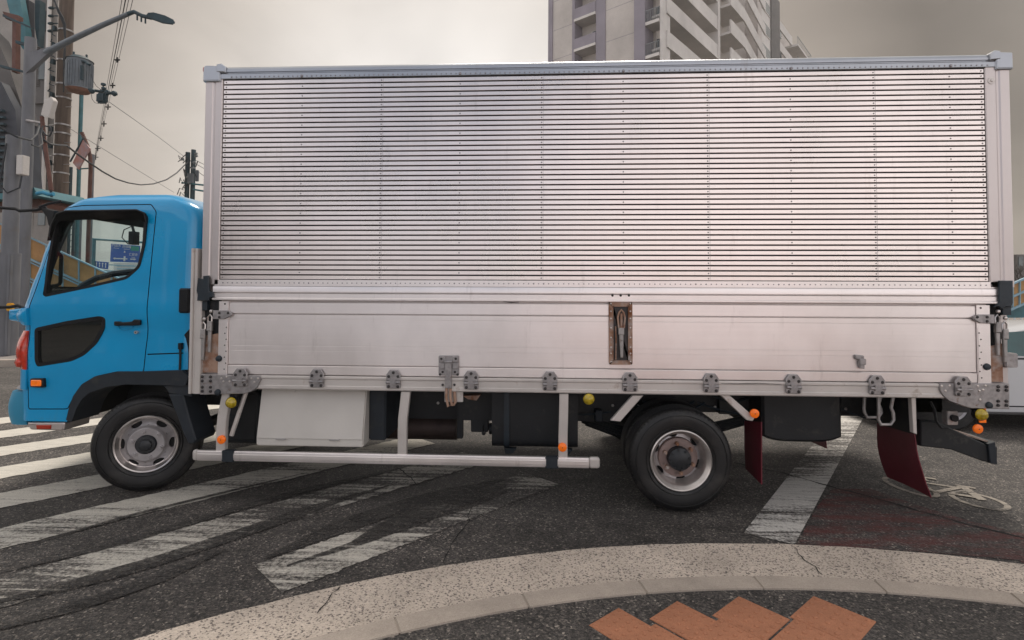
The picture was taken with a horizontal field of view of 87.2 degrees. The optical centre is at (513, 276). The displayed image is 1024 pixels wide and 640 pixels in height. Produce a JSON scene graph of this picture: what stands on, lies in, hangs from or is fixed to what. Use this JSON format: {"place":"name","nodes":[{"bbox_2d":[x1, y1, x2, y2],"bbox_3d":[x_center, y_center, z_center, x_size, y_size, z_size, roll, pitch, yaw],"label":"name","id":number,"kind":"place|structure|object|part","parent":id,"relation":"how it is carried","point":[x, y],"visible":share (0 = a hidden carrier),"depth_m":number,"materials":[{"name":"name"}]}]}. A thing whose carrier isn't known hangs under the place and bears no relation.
{"place":"outdoors","nodes":[
{"label":"outdoors","id":0,"kind":"place"},
{"bbox_2d":[0,355,15,358],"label":"sidewalk","id":1,"kind":"structure","parent":0,"point":[8,357],"depth_m":11.93,"materials":[{"name":"grey concrete"}]},
{"bbox_2d":[0,134,29,355],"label":"control pole","id":2,"kind":"object","parent":1,"relation":"on","point":[15,163],"visible":0.87,"depth_m":12.31,"materials":[{"name":"grey metal"}]},
{"bbox_2d":[0,125,39,140],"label":"cable","id":3,"kind":"object","parent":2,"relation":"attached to","point":[34,136],"visible":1,"depth_m":12.25,"materials":[{"name":"black rubber"}]},
{"bbox_2d":[31,126,43,147],"bbox_3d":[-11.809,-3.504,13.372,0.121,0.923,1.832,2,-2,-36],"label":"cable","id":4,"kind":"object","parent":2,"relation":"attached to","point":[41,138],"visible":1,"depth_m":13.73,"materials":[{"name":"grey rubber"}]},
{"bbox_2d":[0,0,57,244],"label":"grey building","id":5,"kind":"structure","parent":1,"relation":"on","point":[40,229],"depth_m":20.92,"materials":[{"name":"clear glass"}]},
{"bbox_2d":[38,62,44,79],"bbox_3d":[-18.370,-8.050,20.933,0.278,0.796,0.080,0,-2,3],"label":"window","id":6,"kind":"structure","parent":5,"relation":"in","point":[41,70],"depth_m":20.89,"materials":[{"name":"grey glass"}]},
{"bbox_2d":[38,213,45,224],"bbox_3d":[-18.370,-2.378,20.933,0.278,0.796,0.080,0,-2,3],"label":"window","id":7,"kind":"structure","parent":5,"relation":"in","point":[41,216],"depth_m":20.89,"materials":[{"name":"grey glass"}]},
{"bbox_2d":[0,223,118,289],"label":"stairway","id":8,"kind":"object","parent":1,"relation":"on","point":[76,272],"visible":0.16,"depth_m":15.20,"materials":[{"name":"yellow painted steel"},{"name":"grey painted steel"}]},
{"bbox_2d":[0,0,83,212],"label":"footbridge","id":9,"kind":"object","parent":8,"relation":"on","point":[26,17],"visible":0.57,"depth_m":15.86,"materials":[{"name":"metal"}]},
{"bbox_2d":[47,0,74,252],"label":"utility pole","id":10,"kind":"object","parent":1,"relation":"on","point":[63,97],"visible":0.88,"depth_m":17.94,"materials":[{"name":"weathered brown concrete"},{"name":"galvanised steel"},{"name":"dark teal metal"}]},
{"bbox_2d":[64,51,93,94],"bbox_3d":[-14.066,-6.581,17.394,0.741,1.247,1.238,1,-2,-31],"label":"pole transformer","id":11,"kind":"object","parent":10,"relation":"attached to","point":[79,70],"visible":0.92,"depth_m":17.14,"materials":[{"name":"grey metal"}]},
{"bbox_2d":[88,74,117,103],"bbox_3d":[-13.107,-5.955,17.125,0.991,0.936,0.244,0,-2,0],"label":"line switch","id":12,"kind":"object","parent":10,"relation":"attached to","point":[102,95],"visible":1,"depth_m":17.05,"materials":[{"name":"grey metal"}]},
{"bbox_2d":[95,0,132,159],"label":"overhead line","id":13,"kind":"object","parent":10,"relation":"attached to","point":[116,60],"visible":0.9,"depth_m":25.16,"materials":[{"name":"grey metal"}]},
{"bbox_2d":[66,126,172,191],"bbox_3d":[-16.094,-4.640,22.449,0.366,0.259,11.568,1,-2,-18],"label":"wire","id":14,"kind":"object","parent":10,"relation":"attached to","point":[113,155],"visible":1,"depth_m":20.97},
{"bbox_2d":[67,167,72,254],"bbox_3d":[-21.487,-1.502,25.925,0.133,7.570,0.140,0,-2,3],"label":"thin pole","id":15,"kind":"object","parent":1,"relation":"on","point":[70,193],"visible":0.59,"depth_m":25.96,"materials":[{"name":"brown metal"}]},
{"bbox_2d":[70,221,79,256],"bbox_3d":[-22.912,-0.758,28.002,0.500,6.187,0.120,0,-2,3],"label":"ladder pole","id":16,"kind":"object","parent":1,"relation":"on","point":[73,239],"visible":0.3,"depth_m":28.01,"materials":[{"name":"grey metal"}]},
{"bbox_2d":[78,220,81,259],"bbox_3d":[-24.341,-0.870,30.010,0.260,6.513,0.260,0,-2,3],"label":"pole","id":17,"kind":"object","parent":1,"relation":"on","point":[80,236],"depth_m":30.02,"materials":[{"name":"grey metal"}]},
{"bbox_2d":[74,95,87,257],"bbox_3d":[-18.397,-2.829,22.964,0.704,10.087,0.150,0,-2,3],"label":"thin pole","id":18,"kind":"object","parent":1,"relation":"on","point":[78,187],"visible":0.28,"depth_m":22.98,"materials":[{"name":"grey metal"}]},
{"bbox_2d":[70,132,92,263],"bbox_3d":[-16.108,-1.615,19.919,0.798,7.508,0.235,0,-2,3],"label":"tilted sign","id":19,"kind":"object","parent":1,"relation":"on","point":[84,150],"visible":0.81,"depth_m":19.91,"materials":[{"name":"metal"}]},
{"bbox_2d":[90,154,94,263],"bbox_3d":[-18.986,-1.614,24.036,0.200,7.715,0.200,0,-2,3],"label":"pole","id":20,"kind":"object","parent":1,"relation":"on","point":[93,158],"visible":0.32,"depth_m":24.07,"materials":[{"name":"metal"}]},
{"bbox_2d":[19,10,174,337],"bbox_3d":[-11.054,-2.554,14.155,4.614,8.848,0.412,0,-2,8],"label":"street lamp","id":21,"kind":"object","parent":1,"relation":"on","point":[34,59],"visible":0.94,"depth_m":14.42,"materials":[{"name":"grey metal"}]},
{"bbox_2d":[26,97,57,196],"bbox_3d":[-12.665,-3.449,14.387,0.804,2.664,0.235,0,-2,3],"label":"leaning post","id":22,"kind":"object","parent":21,"relation":"attached to","point":[49,107],"visible":0.92,"depth_m":14.36,"materials":[{"name":"grey metal"}]},
{"bbox_2d":[177,149,203,199],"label":"twin poles","id":23,"kind":"object","parent":1,"relation":"on","point":[192,177],"visible":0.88,"depth_m":28.89,"materials":[{"name":"grey metal"}]},
{"bbox_2d":[43,138,190,184],"bbox_3d":[-15.445,-4.924,21.438,1.103,3.084,15.572,1,-2,-19],"label":"sagging cable","id":24,"kind":"object","parent":23,"relation":"attached to","point":[71,149],"visible":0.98,"depth_m":20.46,"materials":[{"name":"black rubber"}]},
{"bbox_2d":[109,102,182,155],"bbox_3d":[-15.362,-5.982,22.972,0.160,1.280,12.966,1,-2,-23],"label":"wire","id":25,"kind":"object","parent":23,"relation":"attached to","point":[142,125],"visible":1,"depth_m":21.06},
{"bbox_2d":[0,367,1023,639],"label":"road","id":26,"kind":"structure","parent":0,"point":[88,551],"depth_m":3.97,"materials":[{"name":"grey asphalt"}]},
{"bbox_2d":[0,359,15,366],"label":"kerb","id":27,"kind":"structure","parent":26,"relation":"on","point":[7,363],"depth_m":11.39,"materials":[{"name":"concrete"}]},
{"bbox_2d":[91,238,141,265],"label":"sign gantry","id":28,"kind":"object","parent":26,"relation":"on","point":[124,253],"visible":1,"depth_m":48.00,"materials":[{"name":"blue metal"}]},
{"bbox_2d":[95,261,108,268],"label":"lane sign","id":29,"kind":"object","parent":28,"relation":"attached to","point":[102,265],"visible":0.98,"depth_m":48.00,"materials":[{"name":"blue metal"}]},
{"bbox_2d":[104,264,135,277],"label":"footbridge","id":30,"kind":"object","parent":26,"relation":"on","point":[115,270],"depth_m":75.00,"materials":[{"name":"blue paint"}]},
{"bbox_2d":[114,263,137,270],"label":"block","id":31,"kind":"structure","parent":26,"relation":"on","point":[116,268],"depth_m":95.00,"materials":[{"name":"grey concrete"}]},
{"bbox_2d":[0,50,1017,510],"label":"box truck","id":32,"kind":"object","parent":26,"relation":"on","point":[648,262],"visible":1,"depth_m":4.17,"materials":[{"name":"metal"}]},
{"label":"door","id":33,"kind":"part","parent":32,"relation":"part of","materials":[{"name":"blue paint"}]},
{"bbox_2d":[133,543,1023,639],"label":"gutter","id":34,"kind":"object","parent":26,"relation":"on","point":[305,616],"visible":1,"depth_m":3.14,"materials":[{"name":"concrete"}]},
{"bbox_2d":[306,576,1023,639],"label":"kerb","id":35,"kind":"structure","parent":26,"relation":"on","point":[398,625],"depth_m":2.95,"materials":[{"name":"concrete"}]},
{"bbox_2d":[548,0,810,61],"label":"apartment building","id":36,"kind":"structure","parent":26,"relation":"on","point":[609,30],"depth_m":52.22,"materials":[{"name":"white concrete"}]},
{"bbox_2d":[762,42,769,58],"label":"window","id":37,"kind":"structure","parent":36,"relation":"in","point":[767,50],"depth_m":69.02,"materials":[{"name":"grey glass"}]},
{"bbox_2d":[762,0,769,17],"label":"window","id":38,"kind":"structure","parent":36,"relation":"in","point":[767,11],"depth_m":69.38,"materials":[{"name":"grey glass"}]},
{"bbox_2d":[763,20,769,39],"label":"window","id":39,"kind":"structure","parent":36,"relation":"in","point":[767,28],"depth_m":69.22,"materials":[{"name":"grey glass"}]},
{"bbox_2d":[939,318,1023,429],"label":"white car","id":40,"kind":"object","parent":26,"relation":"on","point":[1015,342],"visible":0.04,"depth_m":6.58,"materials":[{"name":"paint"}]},
{"bbox_3d":[6.249,0.817,6.671,1.180,0.330,0.136,0,-2,3],"label":"side window","id":41,"kind":"part","parent":40,"relation":"part of","materials":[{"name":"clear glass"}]},
{"bbox_2d":[1007,278,1023,317],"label":"stairway","id":42,"kind":"object","parent":26,"relation":"on","point":[1017,308],"visible":0.28,"depth_m":26.00,"materials":[{"name":"blue paint"}]},
{"bbox_2d":[1014,254,1023,281],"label":"grey building","id":43,"kind":"structure","parent":26,"relation":"on","point":[1018,259],"depth_m":60.00,"materials":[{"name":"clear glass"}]},
{"bbox_2d":[1018,257,1022,265],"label":"window","id":44,"kind":"structure","parent":43,"relation":"in","point":[1020,259],"depth_m":59.90,"materials":[{"name":"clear glass"}]},
{"bbox_2d":[1014,264,1023,280],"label":"bare tree","id":45,"kind":"object","parent":26,"relation":"on","point":[1019,273],"visible":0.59,"depth_m":33.76,"materials":[{"name":"plant"}]},
{"bbox_2d":[52,0,1023,269],"label":"sky","id":46,"kind":"structure","parent":0,"point":[159,82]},
{"bbox_2d":[380,590,1023,639],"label":"pavement","id":47,"kind":"structure","parent":0,"point":[899,617],"depth_m":2.75,"materials":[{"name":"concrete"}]},
{"bbox_2d":[589,608,650,639],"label":"tactile tile","id":48,"kind":"object","parent":47,"relation":"on","point":[618,624],"visible":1,"depth_m":2.65,"materials":[{"name":"orange tile"}]},
{"bbox_2d":[633,624,682,639],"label":"tactile tile","id":49,"kind":"object","parent":47,"relation":"on","point":[655,632],"visible":1,"depth_m":2.57,"materials":[{"name":"orange tile"}]},
{"bbox_2d":[650,601,715,639],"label":"tactile tile","id":50,"kind":"object","parent":47,"relation":"on","point":[682,620],"visible":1,"depth_m":2.69,"materials":[{"name":"orange tile"}]},
{"bbox_2d":[694,619,761,639],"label":"tactile tile","id":51,"kind":"object","parent":47,"relation":"on","point":[719,629],"visible":1,"depth_m":2.59,"materials":[{"name":"orange tile"}]},
{"bbox_2d":[712,596,789,639],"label":"tactile tile","id":52,"kind":"object","parent":47,"relation":"on","point":[752,618],"visible":1,"depth_m":2.72,"materials":[{"name":"orange tile"}]},
{"bbox_2d":[771,619,839,639],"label":"tactile tile","id":53,"kind":"object","parent":47,"relation":"on","point":[794,629],"visible":1,"depth_m":2.59,"materials":[{"name":"orange tile"}]},
{"bbox_2d":[790,596,875,639],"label":"tactile tile","id":54,"kind":"object","parent":47,"relation":"on","point":[834,620],"visible":1,"depth_m":2.71,"materials":[{"name":"orange tile"}]}
]}

